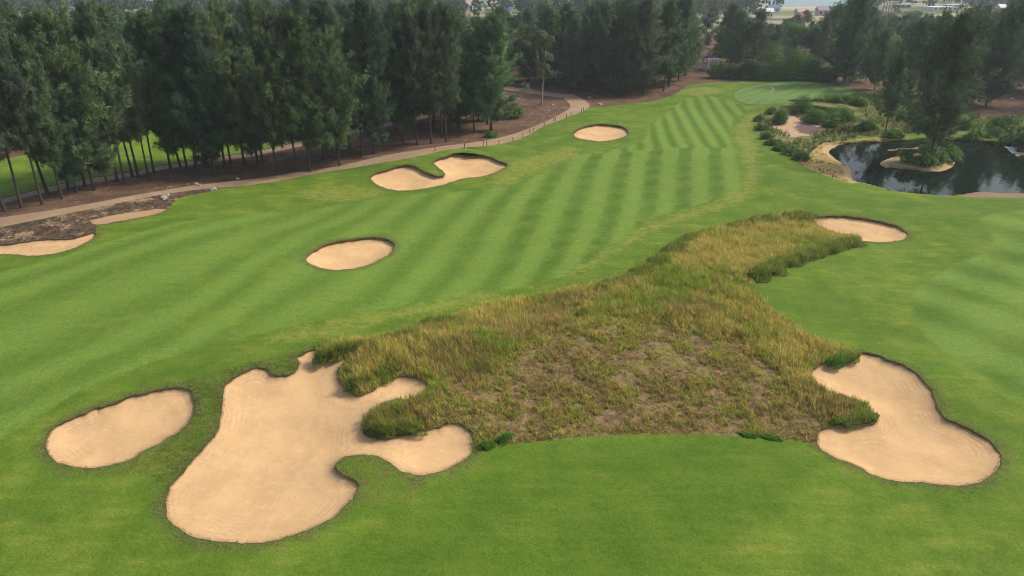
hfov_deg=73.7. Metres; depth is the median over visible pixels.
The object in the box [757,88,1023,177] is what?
scrub grass
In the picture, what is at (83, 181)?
casuarina tree
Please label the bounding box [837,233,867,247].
bush
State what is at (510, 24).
casuarina tree
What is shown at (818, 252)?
bush
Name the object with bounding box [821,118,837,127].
shrub
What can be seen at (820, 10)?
building
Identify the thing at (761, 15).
casuarina tree
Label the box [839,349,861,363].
bush
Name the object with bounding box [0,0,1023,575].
ground
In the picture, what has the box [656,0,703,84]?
casuarina tree
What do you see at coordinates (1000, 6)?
building
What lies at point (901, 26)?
casuarina tree
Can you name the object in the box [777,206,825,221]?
bush
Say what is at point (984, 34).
casuarina tree
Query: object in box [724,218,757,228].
bush
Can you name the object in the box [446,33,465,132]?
casuarina tree
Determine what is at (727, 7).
casuarina tree
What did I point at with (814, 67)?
shrub
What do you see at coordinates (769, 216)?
bush
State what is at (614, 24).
casuarina tree
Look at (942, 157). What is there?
pandanus clump
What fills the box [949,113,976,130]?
shrub
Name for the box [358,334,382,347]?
bush
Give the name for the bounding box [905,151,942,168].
pandanus clump
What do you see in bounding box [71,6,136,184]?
casuarina tree
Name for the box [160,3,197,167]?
casuarina tree
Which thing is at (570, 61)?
casuarina tree
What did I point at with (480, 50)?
casuarina tree
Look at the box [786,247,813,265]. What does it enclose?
bush
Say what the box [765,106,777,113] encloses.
shrub
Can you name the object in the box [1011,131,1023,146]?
pandanus clump
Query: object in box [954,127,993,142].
pandanus clump
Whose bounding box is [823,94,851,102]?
shrub
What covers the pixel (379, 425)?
bush
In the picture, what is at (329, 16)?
casuarina tree
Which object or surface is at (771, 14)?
building
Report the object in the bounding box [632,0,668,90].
casuarina tree
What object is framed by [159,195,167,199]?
rock
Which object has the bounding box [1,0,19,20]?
casuarina tree
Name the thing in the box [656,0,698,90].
casuarina tree
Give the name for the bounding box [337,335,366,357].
bush
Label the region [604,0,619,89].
casuarina tree
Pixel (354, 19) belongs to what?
casuarina tree
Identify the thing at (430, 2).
casuarina tree
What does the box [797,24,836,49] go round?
broadleaf tree
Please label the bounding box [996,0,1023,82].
casuarina tree
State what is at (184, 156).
casuarina tree
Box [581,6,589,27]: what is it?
casuarina tree
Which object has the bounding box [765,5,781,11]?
building
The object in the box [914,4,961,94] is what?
casuarina tree
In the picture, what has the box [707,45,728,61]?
broadleaf tree
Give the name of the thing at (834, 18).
casuarina tree
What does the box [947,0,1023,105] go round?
casuarina tree
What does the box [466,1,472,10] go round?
building
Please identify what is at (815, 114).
shrub
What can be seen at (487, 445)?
bush
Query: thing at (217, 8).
casuarina tree
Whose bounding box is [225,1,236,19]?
casuarina tree
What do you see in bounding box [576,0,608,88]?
casuarina tree
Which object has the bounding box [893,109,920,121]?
shrub
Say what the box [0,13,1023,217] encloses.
forest floor
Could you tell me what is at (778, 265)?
bush
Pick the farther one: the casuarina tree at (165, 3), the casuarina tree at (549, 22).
the casuarina tree at (549, 22)
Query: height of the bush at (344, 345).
1.271 m
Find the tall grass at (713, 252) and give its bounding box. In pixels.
[315,210,876,453]
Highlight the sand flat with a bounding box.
[756,3,816,9]
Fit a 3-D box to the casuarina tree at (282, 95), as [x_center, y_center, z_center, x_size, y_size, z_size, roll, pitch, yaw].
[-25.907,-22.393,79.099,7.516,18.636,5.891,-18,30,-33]
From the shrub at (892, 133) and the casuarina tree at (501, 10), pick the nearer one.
the shrub at (892, 133)
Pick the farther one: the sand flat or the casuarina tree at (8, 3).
the sand flat
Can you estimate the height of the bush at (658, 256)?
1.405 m
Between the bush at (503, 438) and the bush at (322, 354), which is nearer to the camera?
the bush at (503, 438)
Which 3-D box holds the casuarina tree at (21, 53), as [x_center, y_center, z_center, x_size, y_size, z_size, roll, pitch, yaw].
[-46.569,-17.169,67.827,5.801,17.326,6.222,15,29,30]
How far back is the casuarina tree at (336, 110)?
81.44 m
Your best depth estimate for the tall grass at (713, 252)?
42.87 m
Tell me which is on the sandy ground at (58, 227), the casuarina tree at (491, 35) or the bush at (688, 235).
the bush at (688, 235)
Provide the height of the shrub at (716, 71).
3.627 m
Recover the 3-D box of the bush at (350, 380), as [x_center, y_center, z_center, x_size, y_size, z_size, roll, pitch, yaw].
[-8.626,5.016,38.981,2.734,1.207,1.563,-15,29,-29]
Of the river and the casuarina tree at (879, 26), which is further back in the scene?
the river
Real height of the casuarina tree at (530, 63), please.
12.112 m
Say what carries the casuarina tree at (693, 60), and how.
on the forest floor
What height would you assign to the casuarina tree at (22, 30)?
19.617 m
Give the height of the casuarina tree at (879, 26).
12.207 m
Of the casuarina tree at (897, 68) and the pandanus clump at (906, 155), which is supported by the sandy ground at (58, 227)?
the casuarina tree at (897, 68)
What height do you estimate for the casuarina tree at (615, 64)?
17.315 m
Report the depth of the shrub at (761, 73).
146.47 m
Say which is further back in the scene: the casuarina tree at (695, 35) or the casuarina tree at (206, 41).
the casuarina tree at (695, 35)
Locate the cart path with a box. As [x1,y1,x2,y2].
[0,87,589,226]
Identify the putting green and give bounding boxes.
[733,82,855,104]
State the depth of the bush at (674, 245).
58.40 m
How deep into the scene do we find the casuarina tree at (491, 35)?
97.71 m
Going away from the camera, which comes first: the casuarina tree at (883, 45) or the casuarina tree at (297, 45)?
the casuarina tree at (297, 45)
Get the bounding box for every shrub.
[706,61,727,77]
[721,63,743,79]
[738,58,758,79]
[749,60,772,80]
[752,114,764,120]
[754,40,786,67]
[754,122,769,130]
[759,131,775,138]
[763,137,782,145]
[764,57,791,80]
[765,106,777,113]
[770,142,791,151]
[772,107,788,124]
[780,144,803,155]
[782,46,812,80]
[786,95,813,113]
[791,151,811,160]
[795,53,825,79]
[798,107,829,123]
[813,66,838,81]
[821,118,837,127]
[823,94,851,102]
[823,104,862,121]
[846,95,868,105]
[855,121,878,130]
[883,129,904,138]
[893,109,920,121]
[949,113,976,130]
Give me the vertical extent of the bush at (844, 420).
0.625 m
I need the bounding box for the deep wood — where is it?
[12,0,1004,68]
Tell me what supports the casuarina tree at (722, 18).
on the forest floor
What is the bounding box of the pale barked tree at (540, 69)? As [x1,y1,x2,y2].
[517,30,555,104]
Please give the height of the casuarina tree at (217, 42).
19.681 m
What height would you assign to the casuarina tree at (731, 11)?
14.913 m
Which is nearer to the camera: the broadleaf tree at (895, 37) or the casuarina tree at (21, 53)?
the casuarina tree at (21, 53)
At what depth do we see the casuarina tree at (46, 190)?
71.56 m
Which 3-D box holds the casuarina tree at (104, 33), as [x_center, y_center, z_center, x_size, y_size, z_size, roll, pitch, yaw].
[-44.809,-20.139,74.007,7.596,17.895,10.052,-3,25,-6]
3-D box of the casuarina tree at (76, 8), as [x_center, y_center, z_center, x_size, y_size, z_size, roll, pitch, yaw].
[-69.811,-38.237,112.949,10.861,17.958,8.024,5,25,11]
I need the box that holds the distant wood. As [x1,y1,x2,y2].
[9,0,1010,14]
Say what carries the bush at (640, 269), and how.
on the sandy ground at (58, 227)
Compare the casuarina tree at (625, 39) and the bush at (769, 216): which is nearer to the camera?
the bush at (769, 216)
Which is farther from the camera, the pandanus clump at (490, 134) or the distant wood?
the distant wood
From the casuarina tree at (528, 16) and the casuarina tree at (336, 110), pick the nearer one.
the casuarina tree at (336, 110)
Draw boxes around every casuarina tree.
[0,0,21,37]
[0,13,49,194]
[0,21,54,204]
[0,89,32,208]
[0,127,10,211]
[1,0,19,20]
[6,25,78,198]
[9,7,85,189]
[16,33,89,192]
[19,0,133,189]
[35,13,86,186]
[50,17,133,181]
[53,19,118,185]
[68,0,85,24]
[69,0,150,176]
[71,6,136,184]
[79,0,166,177]
[101,0,128,20]
[112,30,153,177]
[121,10,161,173]
[130,4,187,170]
[131,4,195,168]
[145,9,187,167]
[147,0,217,166]
[149,0,176,21]
[154,1,233,176]
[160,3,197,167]
[187,21,239,170]
[193,2,257,167]
[203,0,254,163]
[217,21,264,164]
[224,0,309,173]
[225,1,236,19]
[231,0,254,23]
[232,59,266,161]
[234,2,251,27]
[243,0,332,171]
[257,0,278,26]
[259,9,318,171]
[261,0,301,22]
[277,0,312,38]
[299,18,384,165]
[301,0,343,152]
[302,26,339,159]
[307,0,327,12]
[318,0,351,150]
[335,2,352,33]
[336,25,383,155]
[344,0,397,153]
[345,0,382,122]
[363,0,393,145]
[378,0,421,119]
[378,11,416,144]
[379,0,412,45]
[387,4,441,144]
[388,1,464,143]
[418,0,465,141]
[420,0,435,128]
[431,10,464,137]
[434,1,496,129]
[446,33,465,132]
[455,47,467,131]
[457,6,530,130]
[457,31,496,132]
[466,15,505,119]
[474,33,501,124]
[481,2,514,35]
[489,5,513,61]
[503,14,524,59]
[507,14,525,71]
[509,27,539,80]
[517,12,523,26]
[520,7,537,27]
[523,0,563,85]
[533,0,545,26]
[537,9,565,82]
[553,14,591,90]
[555,2,571,80]
[560,7,590,79]
[573,0,617,93]
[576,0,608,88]
[581,0,613,85]
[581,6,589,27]
[596,0,639,96]
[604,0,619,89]
[606,3,638,92]
[609,1,628,90]
[619,0,638,7]
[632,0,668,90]
[632,0,677,94]
[654,14,663,85]
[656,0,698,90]
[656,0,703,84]
[657,0,693,86]
[676,0,707,80]
[682,4,706,75]
[711,2,735,40]
[711,8,728,35]
[714,3,747,62]
[714,18,726,57]
[721,7,756,63]
[751,8,773,54]
[760,23,790,55]
[765,22,776,33]
[781,35,799,61]
[805,13,832,60]
[813,0,881,84]
[819,5,845,56]
[838,2,850,36]
[856,30,881,81]
[862,16,884,56]
[862,25,897,89]
[867,6,891,30]
[868,47,914,128]
[885,11,935,96]
[891,0,1000,151]
[895,23,905,34]
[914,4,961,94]
[925,19,937,51]
[945,1,1007,95]
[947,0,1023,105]
[981,4,998,19]
[989,5,1010,41]
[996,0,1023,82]
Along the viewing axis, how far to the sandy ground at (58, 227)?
40.86 m
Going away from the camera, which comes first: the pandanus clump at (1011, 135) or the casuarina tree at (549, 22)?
the pandanus clump at (1011, 135)
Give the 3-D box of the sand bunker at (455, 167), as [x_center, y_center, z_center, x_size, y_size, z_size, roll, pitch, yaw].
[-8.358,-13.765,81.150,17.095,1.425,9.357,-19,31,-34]
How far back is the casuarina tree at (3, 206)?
65.55 m
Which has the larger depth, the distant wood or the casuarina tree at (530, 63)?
the distant wood
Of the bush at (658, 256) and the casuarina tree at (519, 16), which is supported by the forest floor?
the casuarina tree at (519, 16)
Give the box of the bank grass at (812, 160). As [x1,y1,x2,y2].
[799,136,984,180]
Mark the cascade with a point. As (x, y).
(1012, 150)
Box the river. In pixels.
[764,0,845,6]
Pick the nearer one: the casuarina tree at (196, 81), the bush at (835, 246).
the bush at (835, 246)
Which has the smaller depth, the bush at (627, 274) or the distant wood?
the bush at (627, 274)
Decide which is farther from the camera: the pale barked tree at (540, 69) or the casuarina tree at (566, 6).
the casuarina tree at (566, 6)
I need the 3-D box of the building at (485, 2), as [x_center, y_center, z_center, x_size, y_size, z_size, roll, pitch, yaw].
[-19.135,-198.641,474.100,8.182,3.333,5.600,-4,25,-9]
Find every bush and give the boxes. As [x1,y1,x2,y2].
[311,338,346,367]
[323,333,351,362]
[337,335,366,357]
[343,366,378,392]
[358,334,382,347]
[362,413,400,437]
[370,359,400,383]
[388,413,427,436]
[389,323,421,338]
[415,309,460,325]
[473,437,496,451]
[494,430,513,445]
[562,304,596,318]
[589,275,621,290]
[610,271,637,281]
[625,259,659,275]
[645,249,673,265]
[655,235,690,254]
[675,229,703,242]
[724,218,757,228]
[735,431,760,438]
[746,259,773,282]
[747,208,780,224]
[757,433,782,441]
[758,252,788,275]
[773,250,802,270]
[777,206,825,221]
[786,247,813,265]
[799,243,833,261]
[819,235,851,254]
[824,350,854,369]
[825,412,861,428]
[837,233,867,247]
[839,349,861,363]
[852,408,879,426]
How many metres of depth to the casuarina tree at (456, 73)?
96.08 m
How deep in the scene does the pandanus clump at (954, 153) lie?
87.53 m
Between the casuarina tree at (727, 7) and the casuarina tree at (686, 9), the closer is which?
the casuarina tree at (686, 9)
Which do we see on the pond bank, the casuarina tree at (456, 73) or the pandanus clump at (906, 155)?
the pandanus clump at (906, 155)
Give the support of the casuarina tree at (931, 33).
on the forest floor
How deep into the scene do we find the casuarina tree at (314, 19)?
83.65 m
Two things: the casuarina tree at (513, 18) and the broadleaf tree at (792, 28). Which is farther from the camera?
the broadleaf tree at (792, 28)
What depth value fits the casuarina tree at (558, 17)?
143.83 m
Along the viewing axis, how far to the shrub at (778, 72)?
145.59 m
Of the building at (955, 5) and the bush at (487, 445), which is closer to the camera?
the bush at (487, 445)
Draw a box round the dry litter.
[0,189,209,239]
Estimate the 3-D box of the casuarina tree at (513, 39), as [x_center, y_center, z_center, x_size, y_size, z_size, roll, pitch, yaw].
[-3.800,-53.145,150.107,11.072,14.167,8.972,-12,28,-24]
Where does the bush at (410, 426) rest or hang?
on the sandy ground at (58, 227)
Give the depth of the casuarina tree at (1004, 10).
150.39 m
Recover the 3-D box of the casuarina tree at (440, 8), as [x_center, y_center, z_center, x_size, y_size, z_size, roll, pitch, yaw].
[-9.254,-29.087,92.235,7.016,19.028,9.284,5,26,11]
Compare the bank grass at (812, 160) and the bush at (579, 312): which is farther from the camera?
the bank grass at (812, 160)
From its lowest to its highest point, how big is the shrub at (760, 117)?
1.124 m
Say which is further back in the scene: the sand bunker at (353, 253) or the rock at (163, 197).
the rock at (163, 197)
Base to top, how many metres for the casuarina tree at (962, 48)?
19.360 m
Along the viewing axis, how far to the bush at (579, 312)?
46.98 m
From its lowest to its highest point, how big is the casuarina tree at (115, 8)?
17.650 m
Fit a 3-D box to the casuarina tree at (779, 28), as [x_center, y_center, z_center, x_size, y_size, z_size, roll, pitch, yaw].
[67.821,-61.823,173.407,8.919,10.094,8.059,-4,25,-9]
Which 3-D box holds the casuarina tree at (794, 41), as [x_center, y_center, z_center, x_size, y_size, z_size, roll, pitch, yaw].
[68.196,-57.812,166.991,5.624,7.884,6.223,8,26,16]
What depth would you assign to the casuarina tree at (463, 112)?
99.79 m
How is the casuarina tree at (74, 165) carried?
on the forest floor
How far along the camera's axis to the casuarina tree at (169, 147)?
79.52 m
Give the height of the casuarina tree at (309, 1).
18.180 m
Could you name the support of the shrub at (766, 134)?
on the sandy ground at (58, 227)
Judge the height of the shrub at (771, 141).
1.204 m
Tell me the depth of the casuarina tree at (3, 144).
65.84 m
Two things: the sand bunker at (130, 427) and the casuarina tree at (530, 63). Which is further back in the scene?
the casuarina tree at (530, 63)
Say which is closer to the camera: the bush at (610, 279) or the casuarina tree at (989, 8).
the bush at (610, 279)
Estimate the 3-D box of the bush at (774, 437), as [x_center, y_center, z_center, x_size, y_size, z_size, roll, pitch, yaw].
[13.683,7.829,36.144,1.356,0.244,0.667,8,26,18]
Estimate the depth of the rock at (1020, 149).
93.03 m
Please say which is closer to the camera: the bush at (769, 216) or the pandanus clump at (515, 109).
the bush at (769, 216)
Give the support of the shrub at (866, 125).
on the sandy ground at (58, 227)
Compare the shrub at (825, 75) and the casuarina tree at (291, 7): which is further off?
the shrub at (825, 75)
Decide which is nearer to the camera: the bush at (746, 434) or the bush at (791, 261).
the bush at (746, 434)
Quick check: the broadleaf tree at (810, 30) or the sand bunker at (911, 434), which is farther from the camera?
the broadleaf tree at (810, 30)
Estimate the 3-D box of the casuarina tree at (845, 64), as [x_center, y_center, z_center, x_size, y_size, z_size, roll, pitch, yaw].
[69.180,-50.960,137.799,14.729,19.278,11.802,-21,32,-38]
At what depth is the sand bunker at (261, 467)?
34.29 m
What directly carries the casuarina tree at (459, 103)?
on the forest floor
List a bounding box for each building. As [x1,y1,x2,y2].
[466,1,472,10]
[479,0,487,4]
[764,8,773,17]
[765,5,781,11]
[794,8,806,17]
[814,6,829,15]
[882,1,899,13]
[894,4,911,7]
[922,6,957,10]
[943,4,961,8]
[994,4,1006,11]
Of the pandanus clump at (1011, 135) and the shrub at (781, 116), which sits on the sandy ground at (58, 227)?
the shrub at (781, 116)
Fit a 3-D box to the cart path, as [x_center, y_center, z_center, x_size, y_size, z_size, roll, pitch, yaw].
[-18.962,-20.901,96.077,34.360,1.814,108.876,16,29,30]
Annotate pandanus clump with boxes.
[474,113,488,120]
[483,130,496,137]
[501,102,524,118]
[894,148,921,163]
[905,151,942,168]
[914,139,948,156]
[920,147,953,166]
[943,144,963,163]
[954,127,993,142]
[986,126,1007,144]
[988,114,1023,129]
[993,124,1023,146]
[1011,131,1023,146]
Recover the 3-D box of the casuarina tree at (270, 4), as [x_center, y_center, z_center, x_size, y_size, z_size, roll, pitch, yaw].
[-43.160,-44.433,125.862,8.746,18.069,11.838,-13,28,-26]
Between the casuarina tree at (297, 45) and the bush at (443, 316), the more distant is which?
the casuarina tree at (297, 45)
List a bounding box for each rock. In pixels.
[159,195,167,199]
[1015,145,1023,152]
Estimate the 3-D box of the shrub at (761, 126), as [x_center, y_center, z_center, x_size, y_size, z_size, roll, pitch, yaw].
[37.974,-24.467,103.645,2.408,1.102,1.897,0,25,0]
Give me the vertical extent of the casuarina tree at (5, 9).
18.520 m
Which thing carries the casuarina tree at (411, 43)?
on the forest floor
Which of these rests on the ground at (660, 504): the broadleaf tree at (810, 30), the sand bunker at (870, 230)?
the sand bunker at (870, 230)
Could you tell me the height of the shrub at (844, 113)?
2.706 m
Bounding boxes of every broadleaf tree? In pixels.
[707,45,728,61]
[721,53,735,63]
[766,21,806,46]
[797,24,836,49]
[866,31,904,56]
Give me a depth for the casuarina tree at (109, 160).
73.19 m
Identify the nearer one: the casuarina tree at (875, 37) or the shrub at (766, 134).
the shrub at (766, 134)
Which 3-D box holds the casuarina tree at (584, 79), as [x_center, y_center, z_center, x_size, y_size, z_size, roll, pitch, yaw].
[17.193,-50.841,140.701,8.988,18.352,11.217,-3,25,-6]
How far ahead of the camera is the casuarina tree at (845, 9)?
183.19 m
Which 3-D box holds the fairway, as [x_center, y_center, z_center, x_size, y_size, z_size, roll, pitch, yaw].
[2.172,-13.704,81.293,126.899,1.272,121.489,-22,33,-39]
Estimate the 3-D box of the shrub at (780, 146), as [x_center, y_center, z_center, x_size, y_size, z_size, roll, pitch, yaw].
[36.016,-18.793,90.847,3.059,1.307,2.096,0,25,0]
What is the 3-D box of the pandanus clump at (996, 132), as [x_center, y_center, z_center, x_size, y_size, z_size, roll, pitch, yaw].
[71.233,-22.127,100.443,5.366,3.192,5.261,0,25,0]
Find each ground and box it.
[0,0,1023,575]
[0,91,1023,452]
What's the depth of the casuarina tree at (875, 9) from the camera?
184.00 m
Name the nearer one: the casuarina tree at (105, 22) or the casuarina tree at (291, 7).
the casuarina tree at (105, 22)
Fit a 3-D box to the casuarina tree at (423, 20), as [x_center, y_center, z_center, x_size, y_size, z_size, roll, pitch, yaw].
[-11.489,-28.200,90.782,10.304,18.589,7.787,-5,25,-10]
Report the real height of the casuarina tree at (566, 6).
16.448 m
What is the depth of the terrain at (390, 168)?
102.12 m
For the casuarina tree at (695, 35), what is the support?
on the forest floor
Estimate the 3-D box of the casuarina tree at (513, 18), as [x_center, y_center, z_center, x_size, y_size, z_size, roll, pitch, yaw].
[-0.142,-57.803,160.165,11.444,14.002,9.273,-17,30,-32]
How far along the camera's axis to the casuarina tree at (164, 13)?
76.70 m
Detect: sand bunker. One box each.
[0,232,95,255]
[44,386,195,467]
[90,208,167,224]
[165,347,474,543]
[305,237,394,269]
[370,154,506,190]
[573,123,628,140]
[811,351,1002,486]
[815,215,907,241]
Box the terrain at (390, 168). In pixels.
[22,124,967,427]
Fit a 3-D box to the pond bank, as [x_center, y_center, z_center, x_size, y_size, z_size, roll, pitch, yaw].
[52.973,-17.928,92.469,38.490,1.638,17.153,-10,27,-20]
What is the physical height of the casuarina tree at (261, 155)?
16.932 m
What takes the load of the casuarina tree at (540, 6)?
on the forest floor
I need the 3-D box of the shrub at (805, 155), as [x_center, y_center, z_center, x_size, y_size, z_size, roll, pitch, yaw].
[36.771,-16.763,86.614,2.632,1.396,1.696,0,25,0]
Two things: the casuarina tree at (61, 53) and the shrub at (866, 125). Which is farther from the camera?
the shrub at (866, 125)
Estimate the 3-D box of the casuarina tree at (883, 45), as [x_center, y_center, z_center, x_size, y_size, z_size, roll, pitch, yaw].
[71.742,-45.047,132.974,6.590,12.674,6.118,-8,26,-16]
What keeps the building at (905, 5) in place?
on the ground at (660, 504)
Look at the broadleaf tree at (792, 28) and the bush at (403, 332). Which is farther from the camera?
the broadleaf tree at (792, 28)
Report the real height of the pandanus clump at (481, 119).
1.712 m
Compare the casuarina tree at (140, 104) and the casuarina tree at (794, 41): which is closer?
the casuarina tree at (140, 104)
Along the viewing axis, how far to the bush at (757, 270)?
52.57 m
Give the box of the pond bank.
[801,137,1023,182]
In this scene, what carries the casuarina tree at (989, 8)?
on the forest floor
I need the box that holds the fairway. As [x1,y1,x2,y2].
[0,95,1023,441]
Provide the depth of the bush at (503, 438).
35.15 m
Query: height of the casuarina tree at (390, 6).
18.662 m
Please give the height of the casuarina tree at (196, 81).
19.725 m
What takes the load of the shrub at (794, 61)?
on the forest floor
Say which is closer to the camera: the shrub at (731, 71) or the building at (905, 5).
the shrub at (731, 71)
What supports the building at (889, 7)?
on the ground at (660, 504)
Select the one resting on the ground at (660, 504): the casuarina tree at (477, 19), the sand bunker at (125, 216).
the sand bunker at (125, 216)
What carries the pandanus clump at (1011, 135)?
on the pond bank
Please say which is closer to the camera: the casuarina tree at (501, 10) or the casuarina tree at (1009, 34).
the casuarina tree at (1009, 34)
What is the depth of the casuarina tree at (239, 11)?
129.37 m
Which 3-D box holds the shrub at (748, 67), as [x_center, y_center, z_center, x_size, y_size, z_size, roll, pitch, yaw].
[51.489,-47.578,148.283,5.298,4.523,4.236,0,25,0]
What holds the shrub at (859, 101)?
on the sandy ground at (58, 227)
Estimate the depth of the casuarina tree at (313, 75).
81.09 m
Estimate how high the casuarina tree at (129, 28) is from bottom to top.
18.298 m
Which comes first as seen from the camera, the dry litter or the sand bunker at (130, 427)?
the sand bunker at (130, 427)
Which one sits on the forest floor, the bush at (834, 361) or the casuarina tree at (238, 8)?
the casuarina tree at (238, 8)
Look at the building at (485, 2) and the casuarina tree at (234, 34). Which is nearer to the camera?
the casuarina tree at (234, 34)
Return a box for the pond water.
[829,141,1023,195]
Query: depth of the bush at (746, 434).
36.22 m
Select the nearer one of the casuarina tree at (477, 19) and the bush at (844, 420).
the bush at (844, 420)
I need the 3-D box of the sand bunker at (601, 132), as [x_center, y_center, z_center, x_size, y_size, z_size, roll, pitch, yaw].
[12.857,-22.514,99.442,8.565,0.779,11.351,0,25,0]
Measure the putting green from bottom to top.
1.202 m
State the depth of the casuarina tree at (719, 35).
187.71 m
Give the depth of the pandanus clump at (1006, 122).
103.11 m
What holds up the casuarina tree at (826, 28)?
on the forest floor
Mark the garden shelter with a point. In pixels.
(710, 57)
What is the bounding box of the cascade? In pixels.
[1005,146,1020,153]
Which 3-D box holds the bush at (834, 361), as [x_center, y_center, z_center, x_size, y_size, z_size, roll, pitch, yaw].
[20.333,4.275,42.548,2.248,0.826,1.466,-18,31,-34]
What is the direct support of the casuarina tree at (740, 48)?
on the forest floor
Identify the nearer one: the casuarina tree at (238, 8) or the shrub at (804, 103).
the shrub at (804, 103)
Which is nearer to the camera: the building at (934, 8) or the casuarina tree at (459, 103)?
the casuarina tree at (459, 103)
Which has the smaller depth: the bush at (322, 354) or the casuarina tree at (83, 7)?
the bush at (322, 354)
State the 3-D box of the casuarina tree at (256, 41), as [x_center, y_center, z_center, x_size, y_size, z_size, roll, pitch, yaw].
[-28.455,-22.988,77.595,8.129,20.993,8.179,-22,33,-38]
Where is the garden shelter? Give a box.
[698,55,720,69]
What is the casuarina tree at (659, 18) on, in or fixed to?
on the forest floor
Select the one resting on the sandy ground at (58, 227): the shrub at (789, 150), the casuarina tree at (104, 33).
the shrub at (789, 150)
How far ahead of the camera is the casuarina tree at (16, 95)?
64.84 m
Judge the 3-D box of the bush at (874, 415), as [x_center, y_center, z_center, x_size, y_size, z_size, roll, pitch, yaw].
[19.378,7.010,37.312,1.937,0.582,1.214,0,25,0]
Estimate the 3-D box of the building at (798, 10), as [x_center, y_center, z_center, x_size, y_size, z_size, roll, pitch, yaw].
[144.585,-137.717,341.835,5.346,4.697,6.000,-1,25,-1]
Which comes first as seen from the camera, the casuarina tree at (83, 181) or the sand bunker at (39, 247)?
the sand bunker at (39, 247)
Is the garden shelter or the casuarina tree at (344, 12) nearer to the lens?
the casuarina tree at (344, 12)
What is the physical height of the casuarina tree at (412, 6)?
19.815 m
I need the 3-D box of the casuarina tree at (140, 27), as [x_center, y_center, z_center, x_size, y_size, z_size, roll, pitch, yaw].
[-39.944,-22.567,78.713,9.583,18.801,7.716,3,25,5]
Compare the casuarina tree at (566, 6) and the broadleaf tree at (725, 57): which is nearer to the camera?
the casuarina tree at (566, 6)
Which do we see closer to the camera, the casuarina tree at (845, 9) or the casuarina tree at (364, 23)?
the casuarina tree at (364, 23)
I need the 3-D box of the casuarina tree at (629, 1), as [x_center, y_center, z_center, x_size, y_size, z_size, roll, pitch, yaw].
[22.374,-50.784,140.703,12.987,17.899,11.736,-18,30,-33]
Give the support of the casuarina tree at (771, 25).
on the forest floor
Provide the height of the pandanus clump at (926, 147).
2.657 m
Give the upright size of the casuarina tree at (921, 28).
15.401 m
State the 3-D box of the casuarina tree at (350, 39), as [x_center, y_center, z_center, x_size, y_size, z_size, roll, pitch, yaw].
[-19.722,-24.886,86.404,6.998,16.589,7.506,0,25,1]
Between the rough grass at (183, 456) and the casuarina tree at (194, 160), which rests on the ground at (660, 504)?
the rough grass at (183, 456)
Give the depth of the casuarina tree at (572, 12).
141.09 m
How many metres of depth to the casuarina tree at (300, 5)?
118.33 m
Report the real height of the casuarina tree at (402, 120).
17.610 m
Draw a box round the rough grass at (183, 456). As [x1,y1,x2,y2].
[112,347,321,493]
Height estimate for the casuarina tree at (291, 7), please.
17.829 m
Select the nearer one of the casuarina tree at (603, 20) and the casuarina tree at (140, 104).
the casuarina tree at (140, 104)
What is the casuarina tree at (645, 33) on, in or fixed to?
on the forest floor
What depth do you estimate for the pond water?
85.31 m
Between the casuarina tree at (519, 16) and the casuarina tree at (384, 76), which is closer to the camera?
the casuarina tree at (384, 76)
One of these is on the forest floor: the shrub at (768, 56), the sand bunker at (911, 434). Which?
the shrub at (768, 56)
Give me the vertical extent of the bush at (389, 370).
1.018 m
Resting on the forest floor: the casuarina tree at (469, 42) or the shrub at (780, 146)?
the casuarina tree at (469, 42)

